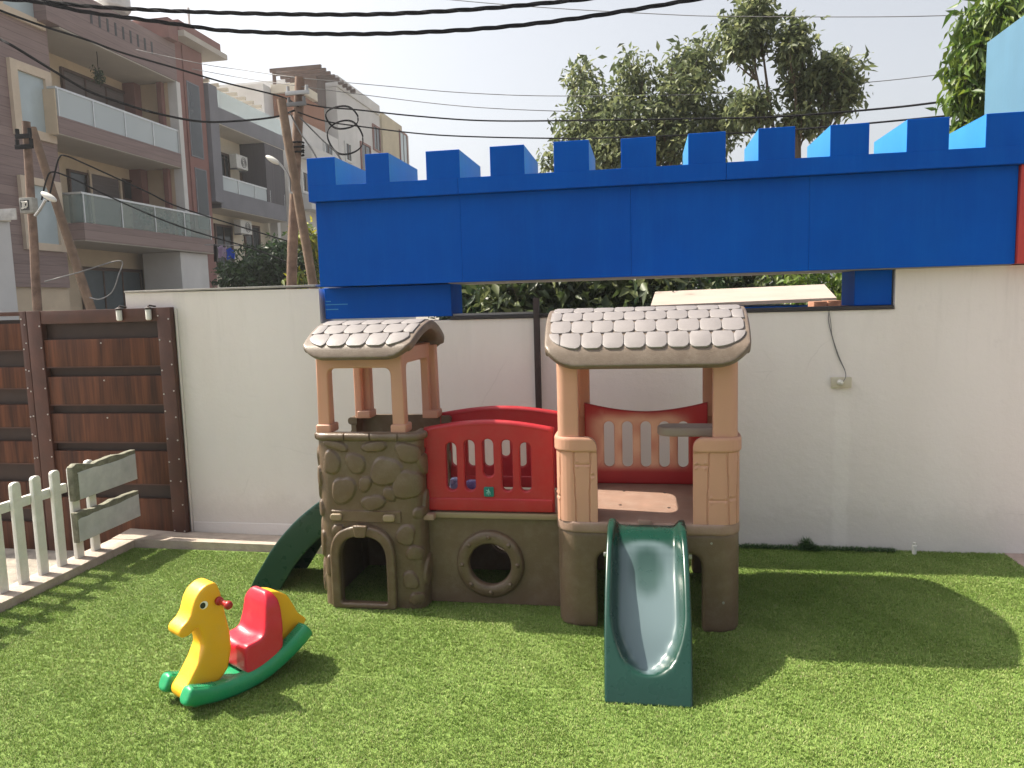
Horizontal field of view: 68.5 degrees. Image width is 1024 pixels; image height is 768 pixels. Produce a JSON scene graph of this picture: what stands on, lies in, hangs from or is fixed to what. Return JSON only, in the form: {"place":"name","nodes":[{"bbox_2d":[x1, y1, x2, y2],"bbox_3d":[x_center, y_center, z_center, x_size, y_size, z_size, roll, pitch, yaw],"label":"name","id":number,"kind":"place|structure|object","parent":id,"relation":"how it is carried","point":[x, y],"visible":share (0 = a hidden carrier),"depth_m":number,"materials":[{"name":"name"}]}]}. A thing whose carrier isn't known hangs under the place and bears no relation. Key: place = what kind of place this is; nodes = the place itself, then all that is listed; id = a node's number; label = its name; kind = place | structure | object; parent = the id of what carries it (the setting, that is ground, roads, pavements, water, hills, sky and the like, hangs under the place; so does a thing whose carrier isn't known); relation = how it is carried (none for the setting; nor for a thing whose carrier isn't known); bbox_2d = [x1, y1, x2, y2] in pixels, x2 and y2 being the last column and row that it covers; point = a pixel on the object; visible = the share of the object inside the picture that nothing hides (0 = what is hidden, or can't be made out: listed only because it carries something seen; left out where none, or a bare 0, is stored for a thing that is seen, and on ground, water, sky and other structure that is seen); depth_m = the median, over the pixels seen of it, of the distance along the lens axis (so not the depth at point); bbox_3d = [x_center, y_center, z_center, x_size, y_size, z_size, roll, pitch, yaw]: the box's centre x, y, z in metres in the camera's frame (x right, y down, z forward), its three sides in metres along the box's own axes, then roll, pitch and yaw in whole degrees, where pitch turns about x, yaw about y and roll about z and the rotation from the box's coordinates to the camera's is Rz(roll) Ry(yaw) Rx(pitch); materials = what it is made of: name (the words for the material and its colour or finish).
{"place":"outdoors","nodes":[
{"label":"outdoors","id":0,"kind":"place"},
{"bbox_2d":[5,548,73,584],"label":"driveway","id":1,"kind":"structure","parent":0,"point":[11,564],"depth_m":5.43,"materials":[{"name":"concrete"}]},
{"bbox_2d":[0,311,48,549],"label":"wooden gate","id":2,"kind":"structure","parent":1,"relation":"on","point":[20,462],"depth_m":5.61,"materials":[{"name":"wood"}]},
{"bbox_2d":[44,260,122,299],"bbox_3d":[-6.817,-1.652,11.988,0.998,0.626,0.593,-1,6,10],"label":"cable","id":3,"kind":"object","parent":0,"point":[92,268],"visible":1,"depth_m":11.98,"materials":[{"name":"grey rubber"}]},
{"bbox_2d":[94,0,130,15],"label":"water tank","id":4,"kind":"object","parent":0,"point":[124,3],"visible":0.31,"depth_m":26.80,"materials":[{"name":"white plastic"}]},
{"bbox_2d":[0,0,227,319],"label":"apartment building","id":5,"kind":"structure","parent":0,"point":[164,158],"depth_m":26.64,"materials":[{"name":"stone"}]},
{"bbox_2d":[0,1,45,30],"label":"window","id":6,"kind":"structure","parent":5,"relation":"in","point":[21,9],"depth_m":22.20,"materials":[{"name":"glass"}]},
{"bbox_2d":[6,57,57,143],"bbox_3d":[-14.397,-8.442,22.553,0.170,2.140,1.560,-1,6,10],"label":"window","id":7,"kind":"structure","parent":5,"relation":"in","point":[26,82],"depth_m":22.40,"materials":[{"name":"glass"}]},
{"bbox_2d":[17,175,66,251],"bbox_3d":[-14.305,-5.147,22.902,0.170,2.150,1.580,-1,6,10],"label":"window","id":8,"kind":"structure","parent":5,"relation":"in","point":[50,238],"depth_m":22.95,"materials":[{"name":"glass"}]},
{"bbox_2d":[66,169,92,223],"bbox_3d":[-15.265,-6.561,26.520,0.150,1.850,0.950,-1,6,10],"label":"window","id":9,"kind":"structure","parent":5,"relation":"in","point":[75,200],"depth_m":26.48,"materials":[{"name":"grey glass"}]},
{"bbox_2d":[59,66,124,110],"bbox_3d":[-15.135,-9.975,27.436,0.150,2.130,3.350,-1,6,10],"label":"window","id":10,"kind":"structure","parent":5,"relation":"in","point":[106,90],"depth_m":27.07,"materials":[{"name":"wood"}]},
{"bbox_2d":[89,51,105,86],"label":"hanging plant","id":11,"kind":"object","parent":5,"relation":"hanging from","point":[99,75],"visible":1,"depth_m":25.32,"materials":[{"name":"green plant"}]},
{"bbox_2d":[87,170,125,227],"bbox_3d":[-15.029,-6.699,27.868,0.150,2.120,1.700,-1,6,10],"label":"door","id":12,"kind":"structure","parent":5,"relation":"in","point":[107,212],"depth_m":27.86,"materials":[{"name":"glass"}]},
{"bbox_2d":[82,266,143,309],"bbox_3d":[-14.917,-2.734,28.300,0.150,3.220,3.300,-1,6,10],"label":"garage door","id":13,"kind":"structure","parent":5,"relation":"in","point":[101,281],"depth_m":28.08,"materials":[{"name":"grey metal"}]},
{"bbox_2d":[122,178,133,200],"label":"window","id":14,"kind":"structure","parent":5,"relation":"in","point":[126,188],"depth_m":28.95,"materials":[{"name":"black glass"}]},
{"bbox_2d":[130,205,156,230],"bbox_3d":[-13.287,-6.041,27.219,0.861,1.105,0.841,-1,6,10],"label":"potted plant","id":15,"kind":"object","parent":5,"relation":"on","point":[145,228],"visible":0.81,"depth_m":27.13,"materials":[{"name":"green plant"}]},
{"bbox_2d":[156,210,176,233],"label":"potted plant","id":16,"kind":"object","parent":5,"relation":"on","point":[164,230],"visible":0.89,"depth_m":28.33,"materials":[{"name":"green plant"}]},
{"bbox_2d":[172,213,192,235],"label":"potted plant","id":17,"kind":"object","parent":5,"relation":"on","point":[183,233],"visible":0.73,"depth_m":29.36,"materials":[{"name":"green plant"}]},
{"bbox_2d":[186,80,203,159],"bbox_3d":[-12.682,-10.517,30.061,0.080,2.900,0.850,-1,6,10],"label":"window","id":18,"kind":"structure","parent":5,"relation":"in","point":[193,93],"depth_m":30.03,"materials":[{"name":"glass"}]},
{"bbox_2d":[194,167,209,229],"bbox_3d":[-12.575,-7.500,30.514,0.080,2.400,0.800,-1,6,10],"label":"window","id":19,"kind":"structure","parent":5,"relation":"in","point":[200,174],"depth_m":30.47,"materials":[{"name":"glass"}]},
{"bbox_2d":[203,78,286,290],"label":"apartment building","id":20,"kind":"structure","parent":0,"point":[247,181],"depth_m":34.71,"materials":[{"name":"stone"}]},
{"bbox_2d":[213,223,234,274],"bbox_3d":[-13.168,-6.133,34.426,0.130,2.270,1.450,-1,6,10],"label":"window","id":21,"kind":"structure","parent":20,"relation":"in","point":[225,232],"depth_m":34.33,"materials":[{"name":"grey glass"}]},
{"bbox_2d":[221,152,230,177],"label":"window","id":22,"kind":"structure","parent":20,"relation":"in","point":[225,157],"depth_m":34.56,"materials":[{"name":"grey glass"}]},
{"bbox_2d":[244,225,260,275],"bbox_3d":[-12.730,-6.535,36.934,0.130,2.500,1.500,-1,6,10],"label":"window","id":23,"kind":"structure","parent":20,"relation":"in","point":[255,239],"depth_m":37.07,"materials":[{"name":"grey glass"}]},
{"bbox_2d":[0,0,591,16],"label":"cable","id":24,"kind":"object","parent":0,"point":[372,14],"visible":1,"depth_m":7.07,"materials":[{"name":"black rubber"}]},
{"bbox_2d":[217,64,415,320],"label":"apartment building","id":25,"kind":"structure","parent":0,"point":[393,143],"depth_m":43.58,"materials":[{"name":"beige concrete"}]},
{"bbox_2d":[300,169,308,194],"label":"window","id":26,"kind":"structure","parent":25,"relation":"in","point":[304,178],"depth_m":39.65,"materials":[{"name":"white wood"}]},
{"bbox_2d":[323,140,333,155],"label":"window","id":27,"kind":"structure","parent":25,"relation":"in","point":[327,149],"depth_m":42.59,"materials":[{"name":"white wood"}]},
{"bbox_2d":[344,140,352,163],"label":"window","id":28,"kind":"structure","parent":25,"relation":"in","point":[347,146],"depth_m":45.55,"materials":[{"name":"white wood"}]},
{"bbox_2d":[360,141,370,170],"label":"window","id":29,"kind":"structure","parent":25,"relation":"in","point":[365,149],"depth_m":48.09,"materials":[{"name":"grey glass"}]},
{"bbox_2d":[372,123,380,152],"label":"window","id":30,"kind":"structure","parent":25,"relation":"in","point":[376,134],"depth_m":50.44,"materials":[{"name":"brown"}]},
{"bbox_2d":[399,129,408,163],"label":"window","id":31,"kind":"structure","parent":25,"relation":"in","point":[403,139],"depth_m":55.66,"materials":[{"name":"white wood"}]},
{"bbox_2d":[23,0,701,35],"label":"cable","id":32,"kind":"object","parent":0,"point":[453,30],"visible":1,"depth_m":6.99,"materials":[{"name":"black rubber"}]},
{"bbox_2d":[416,316,438,319],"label":"ground","id":33,"kind":"structure","parent":0,"point":[429,318],"depth_m":99.64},
{"bbox_2d":[0,220,18,319],"bbox_3d":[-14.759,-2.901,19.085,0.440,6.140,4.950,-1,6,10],"label":"white building","id":34,"kind":"structure","parent":33,"relation":"on","point":[8,298],"depth_m":21.23,"materials":[{"name":"white paint"}]},
{"bbox_2d":[14,121,42,310],"bbox_3d":[-7.824,-1.767,12.376,0.464,4.958,0.201,-1,6,10],"label":"utility pole","id":35,"kind":"object","parent":33,"relation":"on","point":[27,146],"visible":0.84,"depth_m":12.26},
{"bbox_2d":[0,208,16,220],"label":"sign board","id":36,"kind":"object","parent":35,"relation":"attached to","point":[8,214],"visible":1,"depth_m":12.25,"materials":[{"name":"white"}]},
{"bbox_2d":[19,197,37,213],"bbox_3d":[-7.754,-2.861,12.053,0.240,0.240,0.143,-1,6,10],"label":"junction box","id":37,"kind":"object","parent":35,"relation":"attached to","point":[28,205],"visible":0.98,"depth_m":12.01,"materials":[{"name":"grey metal"}]},
{"bbox_2d":[34,191,56,216],"bbox_3d":[-7.394,-2.849,11.901,0.416,0.388,0.150,-1,6,10],"label":"street lamp","id":38,"kind":"object","parent":35,"relation":"attached to","point":[48,196],"visible":1,"depth_m":11.85,"materials":[{"name":"metal"}]},
{"bbox_2d":[31,127,95,309],"bbox_3d":[-7.288,-1.818,12.715,1.450,4.992,0.170,-1,6,10],"label":"utility pole","id":39,"kind":"object","parent":33,"relation":"on","point":[85,292],"visible":0.56,"depth_m":12.62,"materials":[{"name":"brown wood"}]},
{"bbox_2d":[0,528,322,612],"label":"kerb","id":40,"kind":"structure","parent":33,"relation":"on","point":[115,546],"depth_m":5.05,"materials":[{"name":"concrete"}]},
{"bbox_2d":[0,450,140,594],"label":"picket fence","id":41,"kind":"object","parent":40,"relation":"on","point":[88,480],"visible":1,"depth_m":4.73,"materials":[{"name":"white paint"}]},
{"bbox_2d":[210,232,319,290],"bbox_3d":[-5.226,-1.486,16.040,2.430,3.473,1.692,3,7,34],"label":"dense bush","id":42,"kind":"object","parent":33,"relation":"on","point":[247,270],"visible":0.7,"depth_m":15.63,"materials":[{"name":"green plant"}]},
{"bbox_2d":[285,76,308,288],"bbox_3d":[-3.942,-2.494,13.688,0.952,5.916,0.274,-1,6,10],"label":"utility pole","id":43,"kind":"object","parent":33,"relation":"on","point":[298,92],"visible":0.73,"depth_m":13.46,"materials":[{"name":"wood"}]},
{"bbox_2d":[0,38,294,122],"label":"cable","id":44,"kind":"object","parent":43,"relation":"attached to","point":[76,84],"visible":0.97,"depth_m":10.73,"materials":[{"name":"black rubber"}]},
{"bbox_2d":[0,9,298,106],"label":"cable","id":45,"kind":"object","parent":43,"relation":"attached to","point":[53,29],"visible":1,"depth_m":10.74,"materials":[{"name":"black rubber"}]},
{"bbox_2d":[41,171,286,262],"bbox_3d":[-5.862,-2.809,12.983,3.860,1.514,0.446,-5,7,-27],"label":"cable","id":46,"kind":"object","parent":43,"relation":"attached to","point":[49,173],"visible":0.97,"depth_m":12.67,"materials":[{"name":"black rubber"}]},
{"bbox_2d":[47,154,286,241],"bbox_3d":[-5.872,-3.141,13.081,3.793,1.378,0.629,-5,7,-25],"label":"cable","id":47,"kind":"object","parent":43,"relation":"attached to","point":[149,193],"visible":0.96,"depth_m":12.82,"materials":[{"name":"black rubber"}]},
{"bbox_2d":[299,117,341,159],"bbox_3d":[-2.603,-3.353,10.761,0.263,2.180,5.575,-4,7,-20],"label":"cable","id":48,"kind":"object","parent":43,"relation":"attached to","point":[321,138],"visible":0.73,"depth_m":12.36,"materials":[{"name":"black rubber"}]},
{"bbox_2d":[194,69,623,112],"bbox_3d":[-1.991,-5.352,13.376,8.902,1.570,1.027,0,6,13],"label":"cable","id":49,"kind":"object","parent":43,"relation":"attached to","point":[400,99],"visible":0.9,"depth_m":13.04,"materials":[{"name":"black rubber"}]},
{"bbox_2d":[136,49,943,95],"bbox_3d":[0.284,-5.624,12.722,15.994,1.930,0.975,0,6,14],"label":"cable","id":50,"kind":"object","parent":43,"relation":"attached to","point":[489,94],"visible":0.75,"depth_m":12.88,"materials":[{"name":"black rubber"}]},
{"bbox_2d":[306,101,941,121],"bbox_3d":[1.432,-4.212,11.338,11.106,1.404,1.112,2,7,27],"label":"cable","id":51,"kind":"object","parent":43,"relation":"attached to","point":[883,108],"visible":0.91,"depth_m":11.15,"materials":[{"name":"black rubber"}]},
{"bbox_2d":[325,105,358,129],"bbox_3d":[-2.982,-4.674,13.189,0.616,0.425,0.058,-1,6,10],"label":"cable coil","id":52,"kind":"object","parent":51,"relation":"hanging from","point":[329,123],"visible":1,"depth_m":13.18,"materials":[{"name":"black rubber"}]},
{"bbox_2d":[297,112,950,138],"bbox_3d":[1.271,-4.088,11.682,10.558,1.387,1.392,1,7,26],"label":"cable","id":53,"kind":"object","parent":43,"relation":"attached to","point":[607,137],"visible":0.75,"depth_m":12.15,"materials":[{"name":"black rubber"}]},
{"bbox_2d":[327,120,362,154],"bbox_3d":[-2.933,-4.333,13.220,0.675,0.618,0.057,-1,6,10],"label":"cable coil","id":54,"kind":"object","parent":53,"relation":"hanging from","point":[359,130],"visible":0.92,"depth_m":13.21,"materials":[{"name":"black rubber"}]},
{"bbox_2d":[277,98,317,288],"bbox_3d":[-3.578,-2.226,13.245,0.828,5.459,0.170,-1,6,10],"label":"utility pole","id":55,"kind":"object","parent":33,"relation":"on","point":[297,197],"visible":0.57,"depth_m":13.09,"materials":[{"name":"brown wood"}]},
{"bbox_2d":[266,155,292,193],"bbox_3d":[-4.043,-3.662,13.163,0.522,0.694,0.150,-1,6,10],"label":"street lamp","id":56,"kind":"object","parent":55,"relation":"attached to","point":[271,159],"visible":1,"depth_m":13.12,"materials":[{"name":"metal"}]},
{"bbox_2d":[289,111,316,157],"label":"cable","id":57,"kind":"object","parent":55,"relation":"attached to","point":[302,135],"visible":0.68,"depth_m":11.99,"materials":[{"name":"black rubber"}]},
{"bbox_2d":[279,216,322,288],"bbox_3d":[-4.439,-1.716,16.045,1.136,3.882,1.846,-1,6,10],"label":"tree","id":58,"kind":"object","parent":33,"relation":"on","point":[314,245],"visible":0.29,"depth_m":16.20,"materials":[{"name":"green plant"}]},
{"bbox_2d":[428,284,490,319],"bbox_3d":[-0.342,-0.477,9.507,1.646,2.595,1.393,-2,6,-8],"label":"leafy shrub","id":59,"kind":"object","parent":33,"relation":"on","point":[468,300],"visible":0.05,"depth_m":9.19,"materials":[{"name":"green plant"}]},
{"bbox_2d":[462,281,602,312],"bbox_3d":[0.262,-0.517,8.525,1.633,2.853,1.393,1,7,24],"label":"leafy shrub","id":60,"kind":"object","parent":33,"relation":"on","point":[513,297],"visible":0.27,"depth_m":8.29,"materials":[{"name":"green plant"}]},
{"bbox_2d":[124,265,1023,553],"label":"boundary wall","id":61,"kind":"structure","parent":33,"relation":"on","point":[910,437],"depth_m":4.72,"materials":[{"name":"paint"}]},
{"bbox_2d":[26,307,190,550],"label":"wooden gate","id":62,"kind":"structure","parent":61,"relation":"attached to","point":[106,382],"depth_m":5.46,"materials":[{"name":"wood"}]},
{"bbox_2d":[115,306,126,320],"bbox_3d":[-2.766,-0.502,5.324,0.076,0.109,0.048,-5,7,-27],"label":"canister lamp","id":63,"kind":"object","parent":62,"relation":"attached to","point":[118,309],"visible":1,"depth_m":5.31,"materials":[{"name":"white plastic"}]},
{"bbox_2d":[144,305,155,319],"bbox_3d":[-2.540,-0.504,5.285,0.076,0.109,0.048,-5,7,-27],"label":"canister lamp","id":64,"kind":"object","parent":62,"relation":"attached to","point":[147,309],"visible":1,"depth_m":5.26,"materials":[{"name":"white plastic"}]},
{"bbox_2d":[174,309,193,531],"bbox_3d":[-2.358,0.272,5.408,0.011,1.620,0.018,-1,6,10],"label":"filler strip","id":65,"kind":"object","parent":61,"relation":"attached to","point":[182,397],"visible":1,"depth_m":5.39,"materials":[{"name":"paint"}]},
{"bbox_2d":[307,111,1023,318],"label":"castle parapet","id":66,"kind":"structure","parent":61,"relation":"on","point":[396,237],"depth_m":4.58,"materials":[{"name":"blue paint"}]},
{"bbox_2d":[984,16,1023,114],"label":"castle tower","id":67,"kind":"structure","parent":66,"relation":"on","point":[1004,88],"depth_m":5.13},
{"bbox_2d":[828,310,845,381],"bbox_3d":[1.984,-0.235,4.587,0.105,0.440,0.041,3,8,35],"label":"cord","id":68,"kind":"object","parent":61,"relation":"hanging from","point":[834,344],"visible":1,"depth_m":4.59,"materials":[{"name":"rubber"}]},
{"bbox_2d":[830,377,851,387],"bbox_3d":[2.015,-0.008,4.594,0.119,0.067,0.062,-1,6,10],"label":"wall socket","id":69,"kind":"object","parent":61,"relation":"attached to","point":[837,382],"depth_m":4.60,"materials":[{"name":"beige plastic"}]},
{"bbox_2d":[559,277,714,307],"bbox_3d":[1.388,-0.462,8.374,1.759,2.713,1.710,-1,6,10],"label":"leafy shrub","id":70,"kind":"object","parent":33,"relation":"on","point":[629,293],"visible":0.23,"depth_m":8.21,"materials":[{"name":"green plant"}]},
{"bbox_2d":[536,24,751,172],"bbox_3d":[2.268,-2.830,13.051,3.890,6.362,2.324,-1,6,10],"label":"broadleaf tree","id":71,"kind":"object","parent":33,"relation":"on","point":[689,67],"visible":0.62,"depth_m":12.56,"materials":[{"name":"green plant"}]},
{"bbox_2d":[683,276,761,289],"bbox_3d":[2.647,-0.629,10.295,1.641,2.559,1.472,-7,8,-40],"label":"leafy shrub","id":72,"kind":"object","parent":33,"relation":"on","point":[717,280],"visible":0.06,"depth_m":9.96,"materials":[{"name":"green plant"}]},
{"bbox_2d":[651,284,836,307],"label":"roof","id":73,"kind":"structure","parent":33,"relation":"on","point":[753,297],"depth_m":6.90,"materials":[{"name":"cream painted metal"},{"name":"terracotta brick"}]},
{"bbox_2d":[715,273,819,304],"bbox_3d":[3.312,-0.613,10.135,1.747,2.523,1.355,-1,6,10],"label":"leafy shrub","id":74,"kind":"object","parent":33,"relation":"on","point":[757,281],"visible":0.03,"depth_m":9.89,"materials":[{"name":"green plant"}]},
{"bbox_2d":[708,0,877,157],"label":"broadleaf tree","id":75,"kind":"object","parent":33,"relation":"on","point":[743,40],"visible":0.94,"depth_m":11.31,"materials":[{"name":"green plant"}]},
{"bbox_2d":[761,273,841,304],"bbox_3d":[3.849,-0.490,9.014,1.611,2.492,1.214,-2,6,-2],"label":"leafy shrub","id":76,"kind":"object","parent":33,"relation":"on","point":[832,284],"visible":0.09,"depth_m":8.90,"materials":[{"name":"green plant"}]},
{"bbox_2d":[808,300,843,306],"bbox_3d":[2.620,0.203,6.230,0.316,1.779,0.350,-1,6,10],"label":"brick stack","id":77,"kind":"object","parent":33,"relation":"on","point":[825,303],"visible":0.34,"depth_m":6.00,"materials":[{"name":"orange brick"}]},
{"bbox_2d":[926,0,1023,133],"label":"broadleaf tree","id":78,"kind":"object","parent":33,"relation":"on","point":[986,22],"visible":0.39,"depth_m":7.41,"materials":[{"name":"green plant"}]},
{"bbox_2d":[450,477,457,488],"bbox_3d":[-0.303,0.587,4.130,0.070,0.149,0.050,-1,6,10],"label":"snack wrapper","id":79,"kind":"object","parent":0,"point":[453,483],"visible":0.23,"depth_m":4.10,"materials":[{"name":"purple plastic"}]},
{"bbox_2d":[466,479,475,488],"bbox_3d":[-0.211,0.592,4.114,0.083,0.137,0.050,-1,6,10],"label":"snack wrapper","id":80,"kind":"object","parent":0,"point":[470,483],"visible":0.12,"depth_m":4.09,"materials":[{"name":"purple plastic"}]},
{"bbox_2d":[0,546,1023,767],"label":"turf","id":81,"kind":"structure","parent":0,"point":[815,585],"depth_m":3.21,"materials":[{"name":"green plastic"}]},
{"bbox_2d":[159,578,311,706],"bbox_3d":[-1.183,1.044,3.250,0.300,0.487,0.617,4,8,40],"label":"rocking duck","id":82,"kind":"object","parent":81,"relation":"on","point":[269,635],"visible":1,"depth_m":3.14},
{"bbox_2d":[251,304,750,707],"bbox_3d":[-0.202,0.416,3.869,2.759,1.569,1.688,-1,6,10],"label":"toddler playset","id":83,"kind":"object","parent":81,"relation":"on","point":[637,531],"visible":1,"depth_m":3.90,"materials":[{"name":"brown plastic"}]},
{"bbox_2d":[793,536,821,551],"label":"tuft of weeds","id":84,"kind":"object","parent":81,"relation":"on","point":[806,544],"visible":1,"depth_m":4.70,"materials":[{"name":"green plant"}]},
{"bbox_2d":[739,543,899,552],"bbox_3d":[1.911,1.023,4.717,0.973,0.038,0.103,-1,6,10],"label":"turf scrap","id":85,"kind":"object","parent":81,"relation":"on","point":[790,547],"visible":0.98,"depth_m":4.70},
{"bbox_2d":[912,542,916,555],"bbox_3d":[2.454,1.008,4.589,0.026,0.085,0.026,-1,6,10],"label":"pipe stub","id":86,"kind":"object","parent":81,"relation":"on","point":[914,548],"visible":1,"depth_m":4.58,"materials":[{"name":"white plastic"}]},
{"bbox_2d":[129,0,999,295],"label":"sky","id":87,"kind":"structure","parent":0,"point":[531,60],"materials":[{"name":"white"}]},
{"bbox_2d":[454,0,963,16],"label":"cable","id":88,"kind":"object","parent":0,"point":[727,16],"visible":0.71,"depth_m":9.20,"materials":[{"name":"black rubber"}]},
{"bbox_2d":[1004,553,1023,565],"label":"paving","id":89,"kind":"structure","parent":0,"point":[1018,558],"depth_m":4.49,"materials":[{"name":"beige concrete"}]},
{"bbox_3d":[-7.263,-3.480,18.854,0.958,0.081,0.022,-1,6,10],"label":"washing line","id":90,"kind":"object","parent":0,"visible":0},
{"bbox_2d":[214,244,217,261],"bbox_3d":[-7.449,-3.297,18.909,0.100,0.460,0.100,-1,6,10],"label":"hanging cloth","id":91,"kind":"object","parent":90,"relation":"hanging from","point":[215,253],"visible":0.99,"depth_m":18.89,"materials":[{"name":"black fabric"}]},
{"bbox_2d":[217,245,225,257],"bbox_3d":[-7.239,-3.303,18.769,0.240,0.320,0.100,-1,6,10],"label":"hanging cloth","id":92,"kind":"object","parent":90,"relation":"hanging from","point":[221,250],"visible":0.99,"depth_m":18.76,"materials":[{"name":"fabric"}]},
{"bbox_2d":[226,248,234,259],"bbox_3d":[-7.007,-3.247,18.735,0.250,0.300,0.100,-1,6,10],"label":"hanging cloth","id":93,"kind":"object","parent":90,"relation":"hanging from","point":[230,253],"visible":0.77,"depth_m":18.73,"materials":[{"name":"blue fabric"}]},
{"label":"soil","id":94,"kind":"structure","parent":0,"visible":0},
{"bbox_2d":[533,298,541,407],"bbox_3d":[0.178,0.250,4.936,0.038,1.623,0.038,-1,6,10],"label":"metal post","id":95,"kind":"object","parent":94,"relation":"on","point":[537,351],"visible":0.45,"depth_m":4.87,"materials":[{"name":"black metal"}]}
]}

